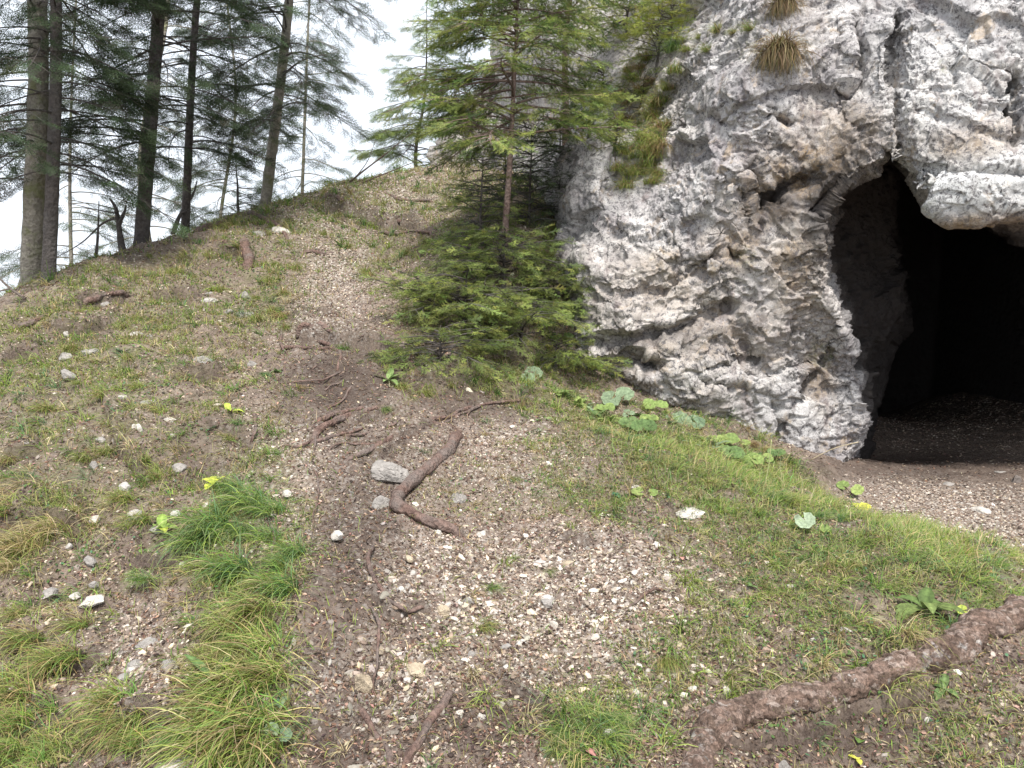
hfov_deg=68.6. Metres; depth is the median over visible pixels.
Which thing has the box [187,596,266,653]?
grass tussock
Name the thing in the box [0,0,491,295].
sky
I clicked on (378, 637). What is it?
tree root
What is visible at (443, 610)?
stone
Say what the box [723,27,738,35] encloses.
grass tussock
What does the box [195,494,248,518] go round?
grass tussock
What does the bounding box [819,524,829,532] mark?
butterbur
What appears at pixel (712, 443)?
leafy herb
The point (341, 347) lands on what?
grass tussock
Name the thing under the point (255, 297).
grass tussock
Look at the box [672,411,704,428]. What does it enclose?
butterbur
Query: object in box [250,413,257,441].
tree root
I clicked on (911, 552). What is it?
grass tussock
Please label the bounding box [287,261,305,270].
grass tussock
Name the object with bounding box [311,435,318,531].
tree root
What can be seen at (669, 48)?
grass tussock
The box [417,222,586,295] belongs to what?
spruce
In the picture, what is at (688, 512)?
stone
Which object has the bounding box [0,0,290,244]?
fir tree
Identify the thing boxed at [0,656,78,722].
grass tussock
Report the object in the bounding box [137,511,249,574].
grass tussock
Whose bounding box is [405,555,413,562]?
stone
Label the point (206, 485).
leafy herb
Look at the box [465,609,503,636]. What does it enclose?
grass tussock
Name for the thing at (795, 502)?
grass tussock
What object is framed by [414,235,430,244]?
grass tussock
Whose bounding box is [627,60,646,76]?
grass tussock
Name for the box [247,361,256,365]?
stone
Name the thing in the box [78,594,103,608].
stone
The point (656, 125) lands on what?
grass tussock
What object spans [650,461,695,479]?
grass tussock
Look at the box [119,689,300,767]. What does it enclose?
grass tussock
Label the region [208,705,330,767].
grass tussock
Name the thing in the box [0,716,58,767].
grass tussock
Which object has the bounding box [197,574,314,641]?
grass tussock
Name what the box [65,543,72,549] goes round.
stone
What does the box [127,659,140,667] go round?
stone
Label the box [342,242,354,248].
grass tussock
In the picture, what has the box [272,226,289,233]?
stone
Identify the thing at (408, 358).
tree root
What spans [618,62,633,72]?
grass tussock
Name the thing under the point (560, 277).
spruce
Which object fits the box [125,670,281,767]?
grass tussock
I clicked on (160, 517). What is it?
leafy herb
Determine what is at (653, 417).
leafy herb
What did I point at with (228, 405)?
leaf rosette
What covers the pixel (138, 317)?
grass tussock
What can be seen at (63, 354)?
stone
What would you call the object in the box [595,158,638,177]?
grass tussock
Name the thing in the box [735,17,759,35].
grass tussock
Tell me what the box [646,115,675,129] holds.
grass tussock
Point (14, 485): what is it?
grass tussock
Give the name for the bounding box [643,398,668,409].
butterbur
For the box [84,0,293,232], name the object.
fir tree
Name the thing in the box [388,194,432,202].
tree root
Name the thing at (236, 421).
grass tussock
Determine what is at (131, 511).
stone
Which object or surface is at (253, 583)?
grass tussock
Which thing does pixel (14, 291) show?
dead branch
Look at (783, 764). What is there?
stone
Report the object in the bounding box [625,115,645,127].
grass tussock
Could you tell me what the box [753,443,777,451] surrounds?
grass tussock
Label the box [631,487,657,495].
butterbur
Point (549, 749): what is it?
grass tussock
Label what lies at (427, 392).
grass tussock
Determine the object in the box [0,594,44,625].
grass tussock
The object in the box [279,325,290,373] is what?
tree root
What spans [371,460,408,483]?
stone
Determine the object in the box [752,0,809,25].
grass tussock
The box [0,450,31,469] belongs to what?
grass tussock
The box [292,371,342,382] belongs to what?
tree root
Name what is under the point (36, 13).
fir tree
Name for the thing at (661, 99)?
grass tussock
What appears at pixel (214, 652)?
grass tussock
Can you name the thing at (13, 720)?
grass tussock
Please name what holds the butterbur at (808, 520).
on the ground at (960, 465)
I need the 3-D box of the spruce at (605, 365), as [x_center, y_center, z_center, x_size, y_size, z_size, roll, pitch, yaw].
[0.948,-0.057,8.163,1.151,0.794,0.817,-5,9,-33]
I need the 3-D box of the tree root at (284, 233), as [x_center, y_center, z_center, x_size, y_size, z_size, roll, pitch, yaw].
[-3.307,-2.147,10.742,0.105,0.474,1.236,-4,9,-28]
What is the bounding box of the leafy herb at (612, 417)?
[597,415,618,421]
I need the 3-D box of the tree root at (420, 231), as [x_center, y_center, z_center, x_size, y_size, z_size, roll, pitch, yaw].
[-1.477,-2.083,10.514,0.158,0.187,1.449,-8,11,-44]
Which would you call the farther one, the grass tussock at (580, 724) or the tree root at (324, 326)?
the tree root at (324, 326)
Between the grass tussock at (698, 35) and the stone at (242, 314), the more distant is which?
the grass tussock at (698, 35)
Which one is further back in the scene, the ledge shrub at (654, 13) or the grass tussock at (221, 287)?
the ledge shrub at (654, 13)
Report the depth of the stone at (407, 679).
3.09 m
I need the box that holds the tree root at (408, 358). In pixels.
[377,329,417,371]
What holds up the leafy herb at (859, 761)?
on the ground at (960, 465)
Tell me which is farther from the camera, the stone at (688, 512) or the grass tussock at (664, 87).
the grass tussock at (664, 87)
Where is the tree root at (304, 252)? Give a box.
[301,249,334,255]
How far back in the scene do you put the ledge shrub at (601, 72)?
10.37 m
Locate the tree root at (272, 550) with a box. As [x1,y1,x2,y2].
[266,529,275,573]
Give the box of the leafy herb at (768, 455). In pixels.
[759,453,773,463]
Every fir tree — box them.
[0,0,186,286]
[0,0,194,284]
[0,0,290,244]
[0,1,136,286]
[70,0,223,260]
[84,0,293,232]
[151,0,299,233]
[168,0,397,209]
[233,0,369,209]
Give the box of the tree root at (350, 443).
[329,441,377,450]
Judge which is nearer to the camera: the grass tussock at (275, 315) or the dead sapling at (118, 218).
the grass tussock at (275, 315)
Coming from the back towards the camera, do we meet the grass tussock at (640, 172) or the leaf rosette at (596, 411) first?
the grass tussock at (640, 172)
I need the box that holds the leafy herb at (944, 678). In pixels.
[933,673,958,700]
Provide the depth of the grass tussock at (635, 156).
8.62 m
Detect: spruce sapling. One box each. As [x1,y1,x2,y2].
[369,0,661,253]
[497,0,646,144]
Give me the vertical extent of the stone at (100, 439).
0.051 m
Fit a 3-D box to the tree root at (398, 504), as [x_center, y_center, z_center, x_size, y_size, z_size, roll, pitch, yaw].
[-0.541,0.655,5.108,0.506,0.433,1.956,-1,8,-5]
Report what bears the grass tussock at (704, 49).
on the cliff
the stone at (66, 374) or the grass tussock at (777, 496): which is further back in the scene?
the stone at (66, 374)
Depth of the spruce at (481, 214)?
8.71 m
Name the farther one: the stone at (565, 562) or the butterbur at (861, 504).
the butterbur at (861, 504)
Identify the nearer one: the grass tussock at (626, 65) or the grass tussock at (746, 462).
the grass tussock at (746, 462)
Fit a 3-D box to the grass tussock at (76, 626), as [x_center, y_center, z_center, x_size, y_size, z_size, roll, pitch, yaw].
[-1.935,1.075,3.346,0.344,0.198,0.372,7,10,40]
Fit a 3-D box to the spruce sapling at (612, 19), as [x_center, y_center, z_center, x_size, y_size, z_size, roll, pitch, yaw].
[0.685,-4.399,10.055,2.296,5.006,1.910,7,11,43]
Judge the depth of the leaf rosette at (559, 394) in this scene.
7.19 m
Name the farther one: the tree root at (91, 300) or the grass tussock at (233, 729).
the tree root at (91, 300)
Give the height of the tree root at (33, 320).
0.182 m
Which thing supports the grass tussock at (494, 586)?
on the ground at (960, 465)
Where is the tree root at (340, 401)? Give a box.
[326,388,350,409]
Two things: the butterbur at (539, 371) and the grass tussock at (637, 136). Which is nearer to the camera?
the butterbur at (539, 371)
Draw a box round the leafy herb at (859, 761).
[848,754,862,764]
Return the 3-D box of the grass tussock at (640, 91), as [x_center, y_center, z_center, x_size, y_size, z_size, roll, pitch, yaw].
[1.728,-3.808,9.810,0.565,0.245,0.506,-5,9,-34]
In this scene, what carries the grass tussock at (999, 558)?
on the ground at (960, 465)
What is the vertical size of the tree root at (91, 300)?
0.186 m
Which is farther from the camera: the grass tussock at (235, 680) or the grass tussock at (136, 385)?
the grass tussock at (136, 385)
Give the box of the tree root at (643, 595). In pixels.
[629,587,660,606]
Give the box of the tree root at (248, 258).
[239,237,254,269]
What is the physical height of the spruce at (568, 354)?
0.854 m
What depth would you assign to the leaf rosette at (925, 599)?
3.51 m
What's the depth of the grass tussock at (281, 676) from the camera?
2.98 m
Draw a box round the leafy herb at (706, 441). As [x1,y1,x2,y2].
[693,435,718,443]
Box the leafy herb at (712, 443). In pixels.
[709,440,729,448]
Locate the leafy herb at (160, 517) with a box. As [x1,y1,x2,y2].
[153,514,176,531]
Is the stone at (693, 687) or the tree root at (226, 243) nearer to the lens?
the stone at (693, 687)
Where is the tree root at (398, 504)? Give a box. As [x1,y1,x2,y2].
[389,429,463,538]
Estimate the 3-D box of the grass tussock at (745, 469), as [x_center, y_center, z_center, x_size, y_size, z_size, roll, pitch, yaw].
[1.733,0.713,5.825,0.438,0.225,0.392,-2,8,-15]
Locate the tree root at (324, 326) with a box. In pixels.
[295,322,332,338]
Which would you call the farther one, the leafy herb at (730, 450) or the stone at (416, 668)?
the leafy herb at (730, 450)
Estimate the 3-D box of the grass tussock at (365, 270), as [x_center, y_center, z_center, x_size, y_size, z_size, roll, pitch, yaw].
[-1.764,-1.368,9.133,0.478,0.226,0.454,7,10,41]
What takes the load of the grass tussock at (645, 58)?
on the cliff
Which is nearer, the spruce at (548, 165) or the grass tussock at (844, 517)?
the grass tussock at (844, 517)
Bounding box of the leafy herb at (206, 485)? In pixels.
[201,476,224,489]
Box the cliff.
[491,0,1023,462]
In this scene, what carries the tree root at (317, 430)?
on the ground at (960, 465)
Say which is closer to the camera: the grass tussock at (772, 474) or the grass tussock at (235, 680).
the grass tussock at (235, 680)
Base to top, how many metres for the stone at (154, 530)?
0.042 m
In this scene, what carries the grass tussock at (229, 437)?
on the ground at (960, 465)
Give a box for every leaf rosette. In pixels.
[184,654,233,693]
[224,403,243,411]
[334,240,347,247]
[378,368,398,385]
[546,386,572,395]
[572,396,591,409]
[586,409,608,415]
[894,587,964,620]
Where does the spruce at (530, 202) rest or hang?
on the ground at (960, 465)
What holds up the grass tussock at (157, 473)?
on the ground at (960, 465)
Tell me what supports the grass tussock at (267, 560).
on the ground at (960, 465)
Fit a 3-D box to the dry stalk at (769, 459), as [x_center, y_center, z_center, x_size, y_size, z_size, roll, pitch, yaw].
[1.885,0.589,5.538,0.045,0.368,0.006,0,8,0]
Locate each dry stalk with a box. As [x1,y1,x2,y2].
[765,439,771,481]
[811,442,858,459]
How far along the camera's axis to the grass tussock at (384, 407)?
5.98 m
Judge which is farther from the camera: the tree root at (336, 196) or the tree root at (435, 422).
the tree root at (336, 196)
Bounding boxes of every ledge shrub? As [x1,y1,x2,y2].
[550,84,626,138]
[570,55,631,111]
[582,109,649,159]
[589,0,647,40]
[608,64,659,116]
[610,0,696,75]
[622,0,693,42]
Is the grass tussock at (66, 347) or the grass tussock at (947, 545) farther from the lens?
the grass tussock at (66, 347)
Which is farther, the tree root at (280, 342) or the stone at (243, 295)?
the stone at (243, 295)
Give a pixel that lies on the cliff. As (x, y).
(831, 257)
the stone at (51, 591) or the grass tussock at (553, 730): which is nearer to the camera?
the grass tussock at (553, 730)
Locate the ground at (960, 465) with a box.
[0,161,1023,767]
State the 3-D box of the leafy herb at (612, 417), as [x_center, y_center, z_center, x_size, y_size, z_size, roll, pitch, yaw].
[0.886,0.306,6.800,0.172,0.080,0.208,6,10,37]
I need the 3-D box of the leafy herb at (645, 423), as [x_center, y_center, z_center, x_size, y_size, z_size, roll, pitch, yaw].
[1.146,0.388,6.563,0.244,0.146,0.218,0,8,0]
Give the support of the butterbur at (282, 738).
on the ground at (960, 465)
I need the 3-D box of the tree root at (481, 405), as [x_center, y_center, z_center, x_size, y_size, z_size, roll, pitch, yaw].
[-0.232,0.216,6.488,0.119,0.098,1.212,6,10,36]
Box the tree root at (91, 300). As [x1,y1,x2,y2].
[83,289,128,305]
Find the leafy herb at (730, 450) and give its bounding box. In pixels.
[718,445,744,458]
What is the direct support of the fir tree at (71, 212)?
on the ground at (960, 465)
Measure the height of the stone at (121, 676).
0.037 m
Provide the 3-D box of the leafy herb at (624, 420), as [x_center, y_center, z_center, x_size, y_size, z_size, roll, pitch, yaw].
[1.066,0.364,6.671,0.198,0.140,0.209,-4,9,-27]
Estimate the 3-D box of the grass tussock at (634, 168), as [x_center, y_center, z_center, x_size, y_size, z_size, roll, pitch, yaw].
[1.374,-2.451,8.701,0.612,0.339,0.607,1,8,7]
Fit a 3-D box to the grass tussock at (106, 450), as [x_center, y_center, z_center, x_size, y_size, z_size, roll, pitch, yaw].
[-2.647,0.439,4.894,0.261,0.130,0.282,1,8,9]
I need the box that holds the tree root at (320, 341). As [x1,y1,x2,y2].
[317,339,341,370]
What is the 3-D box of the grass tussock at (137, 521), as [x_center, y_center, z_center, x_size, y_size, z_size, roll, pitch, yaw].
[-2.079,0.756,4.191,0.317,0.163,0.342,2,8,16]
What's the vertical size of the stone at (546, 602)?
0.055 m
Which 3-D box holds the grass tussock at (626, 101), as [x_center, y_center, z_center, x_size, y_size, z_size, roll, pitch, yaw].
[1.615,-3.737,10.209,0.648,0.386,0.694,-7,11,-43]
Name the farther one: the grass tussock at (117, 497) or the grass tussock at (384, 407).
the grass tussock at (384, 407)
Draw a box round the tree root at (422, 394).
[420,381,425,398]
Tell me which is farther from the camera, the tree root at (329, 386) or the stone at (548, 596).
the tree root at (329, 386)
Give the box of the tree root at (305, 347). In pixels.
[280,345,344,350]
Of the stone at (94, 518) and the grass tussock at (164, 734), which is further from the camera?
the stone at (94, 518)
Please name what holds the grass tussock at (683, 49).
on the cliff
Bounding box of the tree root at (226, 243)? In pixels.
[214,239,234,248]
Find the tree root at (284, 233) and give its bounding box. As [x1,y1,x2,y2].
[270,219,288,240]
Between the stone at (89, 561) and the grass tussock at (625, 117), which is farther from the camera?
the grass tussock at (625, 117)
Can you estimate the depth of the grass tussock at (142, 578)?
3.65 m
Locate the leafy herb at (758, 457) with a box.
[743,452,763,467]
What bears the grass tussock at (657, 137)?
on the cliff
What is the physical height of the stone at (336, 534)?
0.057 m
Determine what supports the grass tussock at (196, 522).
on the ground at (960, 465)
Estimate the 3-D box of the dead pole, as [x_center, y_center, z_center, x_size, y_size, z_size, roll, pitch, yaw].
[-5.107,-1.859,9.235,0.124,0.776,0.044,0,8,0]
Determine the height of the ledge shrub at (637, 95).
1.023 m
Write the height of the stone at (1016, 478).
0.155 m
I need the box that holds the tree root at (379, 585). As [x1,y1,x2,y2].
[366,545,423,612]
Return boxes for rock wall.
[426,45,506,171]
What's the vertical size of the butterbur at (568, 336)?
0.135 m
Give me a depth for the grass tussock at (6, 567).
3.78 m
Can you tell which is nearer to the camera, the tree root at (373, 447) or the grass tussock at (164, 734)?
the grass tussock at (164, 734)
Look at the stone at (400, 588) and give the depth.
3.54 m
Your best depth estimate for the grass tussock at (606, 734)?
2.73 m
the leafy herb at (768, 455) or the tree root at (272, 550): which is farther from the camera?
the leafy herb at (768, 455)
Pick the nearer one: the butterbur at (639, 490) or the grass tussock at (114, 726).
the grass tussock at (114, 726)
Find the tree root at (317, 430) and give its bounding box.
[311,405,379,438]
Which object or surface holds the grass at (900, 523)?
on the ground at (960, 465)
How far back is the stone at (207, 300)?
8.13 m
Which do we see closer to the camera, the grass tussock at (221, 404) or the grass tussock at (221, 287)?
the grass tussock at (221, 404)
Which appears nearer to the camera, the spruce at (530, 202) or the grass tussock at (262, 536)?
the grass tussock at (262, 536)
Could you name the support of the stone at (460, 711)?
on the ground at (960, 465)
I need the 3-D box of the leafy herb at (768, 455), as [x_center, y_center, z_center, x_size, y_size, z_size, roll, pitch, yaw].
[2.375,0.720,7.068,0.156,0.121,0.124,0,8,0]
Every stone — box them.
[42,587,58,597]
[58,352,72,360]
[61,369,76,380]
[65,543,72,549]
[69,592,80,599]
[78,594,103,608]
[80,349,99,354]
[83,555,95,566]
[88,581,98,587]
[89,461,97,468]
[89,515,99,522]
[92,437,105,442]
[116,672,128,680]
[119,482,130,491]
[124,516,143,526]
[127,509,141,516]
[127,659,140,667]
[131,424,142,431]
[135,637,157,649]
[149,526,163,533]
[159,753,198,767]
[161,659,179,668]
[163,417,175,421]
[171,463,186,472]
[193,356,211,363]
[201,298,218,301]
[235,312,253,316]
[241,291,250,298]
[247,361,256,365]
[251,231,265,236]
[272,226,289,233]
[283,490,291,496]
[331,530,342,539]
[354,673,372,693]
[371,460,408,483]
[371,495,389,509]
[396,586,405,592]
[403,677,410,683]
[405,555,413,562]
[406,662,425,678]
[437,604,449,617]
[451,493,466,503]
[455,709,463,716]
[463,597,473,603]
[467,650,475,657]
[476,530,485,536]
[477,713,485,719]
[500,643,511,649]
[515,639,525,644]
[541,594,553,602]
[541,598,552,608]
[549,620,557,627]
[562,560,573,565]
[675,507,704,518]
[687,685,696,692]
[778,760,790,767]
[943,482,953,485]
[970,506,991,514]
[1011,475,1021,482]
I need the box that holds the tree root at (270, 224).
[257,220,281,226]
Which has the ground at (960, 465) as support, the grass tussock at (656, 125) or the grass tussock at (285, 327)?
the grass tussock at (285, 327)
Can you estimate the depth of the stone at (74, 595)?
3.60 m
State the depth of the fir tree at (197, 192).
17.25 m
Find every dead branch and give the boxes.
[0,278,26,299]
[347,129,432,182]
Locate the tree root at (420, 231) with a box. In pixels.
[376,229,431,235]
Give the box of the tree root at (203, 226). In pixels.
[194,210,271,231]
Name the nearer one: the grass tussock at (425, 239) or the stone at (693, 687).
the stone at (693, 687)
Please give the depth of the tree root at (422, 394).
6.53 m
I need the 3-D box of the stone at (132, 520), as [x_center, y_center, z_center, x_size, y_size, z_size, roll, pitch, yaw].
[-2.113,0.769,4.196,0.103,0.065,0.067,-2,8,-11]
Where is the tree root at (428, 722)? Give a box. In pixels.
[402,690,497,764]
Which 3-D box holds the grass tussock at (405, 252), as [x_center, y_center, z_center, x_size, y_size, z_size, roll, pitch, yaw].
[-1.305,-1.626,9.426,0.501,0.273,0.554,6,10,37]
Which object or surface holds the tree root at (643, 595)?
on the ground at (960, 465)
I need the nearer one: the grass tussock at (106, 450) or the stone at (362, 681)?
the stone at (362, 681)
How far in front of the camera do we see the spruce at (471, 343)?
6.88 m
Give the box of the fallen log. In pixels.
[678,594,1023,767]
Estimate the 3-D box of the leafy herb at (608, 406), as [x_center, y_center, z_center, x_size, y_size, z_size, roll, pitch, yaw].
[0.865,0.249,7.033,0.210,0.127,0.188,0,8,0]
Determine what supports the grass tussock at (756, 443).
on the ground at (960, 465)
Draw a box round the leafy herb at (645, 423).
[628,418,656,432]
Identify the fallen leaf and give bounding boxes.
[586,748,595,755]
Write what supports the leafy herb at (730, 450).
on the ground at (960, 465)
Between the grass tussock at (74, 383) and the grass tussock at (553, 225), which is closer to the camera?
the grass tussock at (74, 383)
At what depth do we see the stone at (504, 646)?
3.30 m
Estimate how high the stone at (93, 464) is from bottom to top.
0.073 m
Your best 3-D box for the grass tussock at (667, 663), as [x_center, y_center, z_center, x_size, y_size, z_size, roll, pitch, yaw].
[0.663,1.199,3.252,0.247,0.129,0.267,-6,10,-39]
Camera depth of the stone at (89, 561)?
3.83 m
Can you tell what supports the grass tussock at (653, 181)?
on the cliff
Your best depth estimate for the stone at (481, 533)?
4.34 m
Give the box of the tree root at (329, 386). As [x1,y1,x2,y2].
[325,379,343,390]
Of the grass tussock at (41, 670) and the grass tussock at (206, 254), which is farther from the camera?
the grass tussock at (206, 254)
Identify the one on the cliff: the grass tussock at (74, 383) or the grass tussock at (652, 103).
the grass tussock at (652, 103)
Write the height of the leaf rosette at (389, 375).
0.127 m
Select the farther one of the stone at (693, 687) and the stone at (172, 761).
the stone at (693, 687)
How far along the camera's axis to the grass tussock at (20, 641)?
3.25 m
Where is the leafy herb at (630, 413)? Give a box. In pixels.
[623,409,634,417]
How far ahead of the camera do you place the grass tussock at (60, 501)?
4.33 m
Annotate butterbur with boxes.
[263,722,291,747]
[521,366,542,382]
[551,332,573,341]
[601,387,633,405]
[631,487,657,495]
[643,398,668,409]
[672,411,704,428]
[710,433,738,443]
[738,439,750,444]
[794,512,815,529]
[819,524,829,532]
[836,480,863,495]
[852,502,871,509]
[957,605,966,613]
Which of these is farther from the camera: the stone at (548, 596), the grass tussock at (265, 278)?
the grass tussock at (265, 278)
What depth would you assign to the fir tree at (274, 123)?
11.76 m
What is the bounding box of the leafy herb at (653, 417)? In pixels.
[639,414,658,421]
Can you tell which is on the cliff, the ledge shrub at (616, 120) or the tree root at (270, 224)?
the ledge shrub at (616, 120)
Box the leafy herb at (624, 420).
[619,416,638,430]
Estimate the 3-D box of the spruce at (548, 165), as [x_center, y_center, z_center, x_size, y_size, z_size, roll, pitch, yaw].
[0.632,-2.652,9.867,1.671,2.029,1.914,0,8,0]
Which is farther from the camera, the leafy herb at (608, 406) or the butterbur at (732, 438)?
the butterbur at (732, 438)
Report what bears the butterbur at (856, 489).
on the ground at (960, 465)
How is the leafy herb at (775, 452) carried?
on the ground at (960, 465)
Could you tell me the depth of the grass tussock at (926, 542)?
4.37 m
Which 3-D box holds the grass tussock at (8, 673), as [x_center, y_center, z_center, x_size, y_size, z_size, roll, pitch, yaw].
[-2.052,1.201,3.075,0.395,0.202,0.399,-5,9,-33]
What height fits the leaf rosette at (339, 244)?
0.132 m
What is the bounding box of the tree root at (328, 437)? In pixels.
[307,427,365,446]
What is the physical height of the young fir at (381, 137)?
4.500 m
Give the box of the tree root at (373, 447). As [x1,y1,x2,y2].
[344,406,471,460]
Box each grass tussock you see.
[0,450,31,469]
[0,465,83,508]
[0,484,40,520]
[0,509,69,568]
[0,544,41,577]
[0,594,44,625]
[0,600,74,669]
[0,652,58,688]
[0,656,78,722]
[0,689,68,743]
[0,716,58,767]
[1,621,114,690]
[5,502,97,553]
[11,630,96,682]
[21,395,75,414]
[33,490,83,510]
[33,597,114,652]
[38,500,98,519]
[40,673,185,762]
[49,650,157,746]
[50,340,84,355]
[65,378,83,386]
[69,449,101,465]
[79,384,129,403]
[84,443,119,461]
[84,710,168,766]
[87,415,112,429]
[95,483,150,512]
[105,501,169,532]
[107,319,129,330]
[116,350,142,365]
[117,563,177,592]
[118,449,159,466]
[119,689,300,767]
[123,378,156,389]
[124,312,146,320]
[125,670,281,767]
[129,463,176,486]
[132,693,247,767]
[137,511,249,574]
[137,639,274,726]
[138,490,269,555]
[143,662,325,767]
[170,535,278,600]
[177,639,318,725]
[182,608,322,693]
[185,634,267,682]
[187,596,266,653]
[195,247,220,258]
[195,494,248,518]
[195,513,268,548]
[196,472,305,521]
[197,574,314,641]
[199,463,267,500]
[208,398,249,409]
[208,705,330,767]
[211,285,223,292]
[211,428,246,446]
[215,636,324,719]
[219,554,328,627]
[224,515,310,549]
[225,413,259,436]
[225,563,301,598]
[228,489,323,528]
[241,311,267,324]
[242,547,302,575]
[249,294,264,299]
[258,273,278,284]
[259,525,329,570]
[260,303,280,313]
[263,310,292,320]
[275,321,294,331]
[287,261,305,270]
[331,341,351,350]
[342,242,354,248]
[352,264,377,278]
[381,406,394,413]
[389,244,415,257]
[390,380,417,394]
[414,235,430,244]
[417,386,438,396]
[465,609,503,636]
[481,580,505,596]
[530,713,589,750]
[536,733,581,763]
[547,221,557,235]
[554,734,606,767]
[565,700,642,761]
[566,690,603,720]
[567,711,602,734]
[579,698,641,736]
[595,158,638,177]
[600,109,636,130]
[605,86,627,97]
[606,167,644,194]
[607,136,643,163]
[608,111,638,125]
[611,94,635,113]
[614,61,652,91]
[615,157,648,178]
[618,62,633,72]
[622,126,666,145]
[623,39,655,70]
[624,164,657,180]
[625,81,641,100]
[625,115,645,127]
[626,136,672,169]
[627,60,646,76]
[627,147,650,162]
[628,132,662,155]
[629,81,648,94]
[629,100,662,125]
[632,74,657,91]
[632,90,672,114]
[632,131,673,149]
[633,154,660,168]
[635,171,668,187]
[637,119,670,138]
[637,164,671,178]
[641,86,675,107]
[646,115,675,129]
[646,138,675,157]
[647,644,689,676]
[650,76,675,90]
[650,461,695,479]
[652,29,682,57]
[656,57,684,77]
[678,42,694,53]
[694,31,700,40]
[696,38,714,56]
[700,17,723,37]
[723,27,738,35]
[725,462,756,475]
[731,456,757,467]
[733,23,828,79]
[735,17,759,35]
[749,440,765,448]
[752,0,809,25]
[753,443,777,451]
[755,484,792,506]
[763,468,780,478]
[782,485,816,508]
[807,504,837,520]
[819,508,862,523]
[849,505,892,529]
[883,541,929,560]
[912,532,944,550]
[935,538,958,554]
[951,535,997,560]
[959,546,1022,573]
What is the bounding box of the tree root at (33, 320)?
[15,313,46,329]
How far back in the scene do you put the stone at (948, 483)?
7.51 m
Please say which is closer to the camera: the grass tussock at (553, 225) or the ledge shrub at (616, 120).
the ledge shrub at (616, 120)
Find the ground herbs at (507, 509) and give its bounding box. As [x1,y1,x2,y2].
[1,167,1023,767]
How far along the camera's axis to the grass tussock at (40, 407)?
5.31 m
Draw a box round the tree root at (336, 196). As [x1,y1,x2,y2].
[324,193,400,223]
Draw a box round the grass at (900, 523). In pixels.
[0,159,1023,767]
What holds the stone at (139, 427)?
on the ground at (960, 465)
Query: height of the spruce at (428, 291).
1.138 m
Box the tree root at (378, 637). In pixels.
[370,606,380,693]
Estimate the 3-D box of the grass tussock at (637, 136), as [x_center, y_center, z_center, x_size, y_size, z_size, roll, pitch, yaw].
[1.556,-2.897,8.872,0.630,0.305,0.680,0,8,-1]
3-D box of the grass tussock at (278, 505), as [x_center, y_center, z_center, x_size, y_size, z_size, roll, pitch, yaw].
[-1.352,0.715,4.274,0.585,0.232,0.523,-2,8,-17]
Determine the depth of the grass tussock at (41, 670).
3.09 m
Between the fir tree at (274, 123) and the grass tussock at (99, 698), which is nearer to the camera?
the grass tussock at (99, 698)
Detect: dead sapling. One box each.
[57,198,126,256]
[170,181,197,234]
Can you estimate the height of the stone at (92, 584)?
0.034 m
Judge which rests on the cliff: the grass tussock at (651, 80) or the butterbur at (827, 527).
the grass tussock at (651, 80)
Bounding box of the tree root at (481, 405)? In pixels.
[444,399,520,422]
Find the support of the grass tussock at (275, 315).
on the ground at (960, 465)
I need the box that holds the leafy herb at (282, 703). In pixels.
[268,696,288,707]
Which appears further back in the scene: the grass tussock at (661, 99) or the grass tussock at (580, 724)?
the grass tussock at (661, 99)
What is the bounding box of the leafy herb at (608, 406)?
[593,403,614,415]
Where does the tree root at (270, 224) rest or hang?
on the ground at (960, 465)
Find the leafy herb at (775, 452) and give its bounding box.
[767,448,785,457]
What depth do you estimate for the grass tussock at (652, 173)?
8.36 m
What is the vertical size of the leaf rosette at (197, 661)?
0.118 m
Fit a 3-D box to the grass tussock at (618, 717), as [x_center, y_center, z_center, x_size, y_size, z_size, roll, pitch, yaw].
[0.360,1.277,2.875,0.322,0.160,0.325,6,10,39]
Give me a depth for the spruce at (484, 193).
10.60 m
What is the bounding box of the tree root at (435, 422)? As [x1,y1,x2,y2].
[432,421,454,428]
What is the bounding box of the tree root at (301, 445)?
[275,439,313,449]
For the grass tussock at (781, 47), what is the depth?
7.12 m
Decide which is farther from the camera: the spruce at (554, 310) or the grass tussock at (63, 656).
the spruce at (554, 310)
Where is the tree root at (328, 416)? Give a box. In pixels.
[312,406,365,427]
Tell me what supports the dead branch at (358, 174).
on the ground at (960, 465)
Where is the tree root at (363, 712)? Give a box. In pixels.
[358,707,393,765]
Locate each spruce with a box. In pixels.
[348,261,548,326]
[353,314,520,382]
[416,153,526,249]
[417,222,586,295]
[444,128,552,204]
[445,278,602,362]
[462,114,572,233]
[494,257,594,324]
[496,102,595,217]
[519,334,611,379]
[557,346,633,377]
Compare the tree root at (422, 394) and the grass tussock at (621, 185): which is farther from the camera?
the grass tussock at (621, 185)
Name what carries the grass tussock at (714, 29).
on the cliff
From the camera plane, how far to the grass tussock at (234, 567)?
3.66 m
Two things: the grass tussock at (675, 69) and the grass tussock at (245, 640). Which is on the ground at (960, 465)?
the grass tussock at (245, 640)
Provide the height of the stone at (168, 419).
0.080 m
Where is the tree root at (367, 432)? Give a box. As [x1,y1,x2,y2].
[343,417,401,436]
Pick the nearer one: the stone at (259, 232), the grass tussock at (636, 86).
the grass tussock at (636, 86)
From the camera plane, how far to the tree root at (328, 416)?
5.77 m
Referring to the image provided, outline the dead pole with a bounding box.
[94,201,99,256]
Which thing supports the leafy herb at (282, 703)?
on the ground at (960, 465)
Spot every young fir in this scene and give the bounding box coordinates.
[204,152,261,218]
[342,3,469,177]
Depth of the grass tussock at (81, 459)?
4.75 m

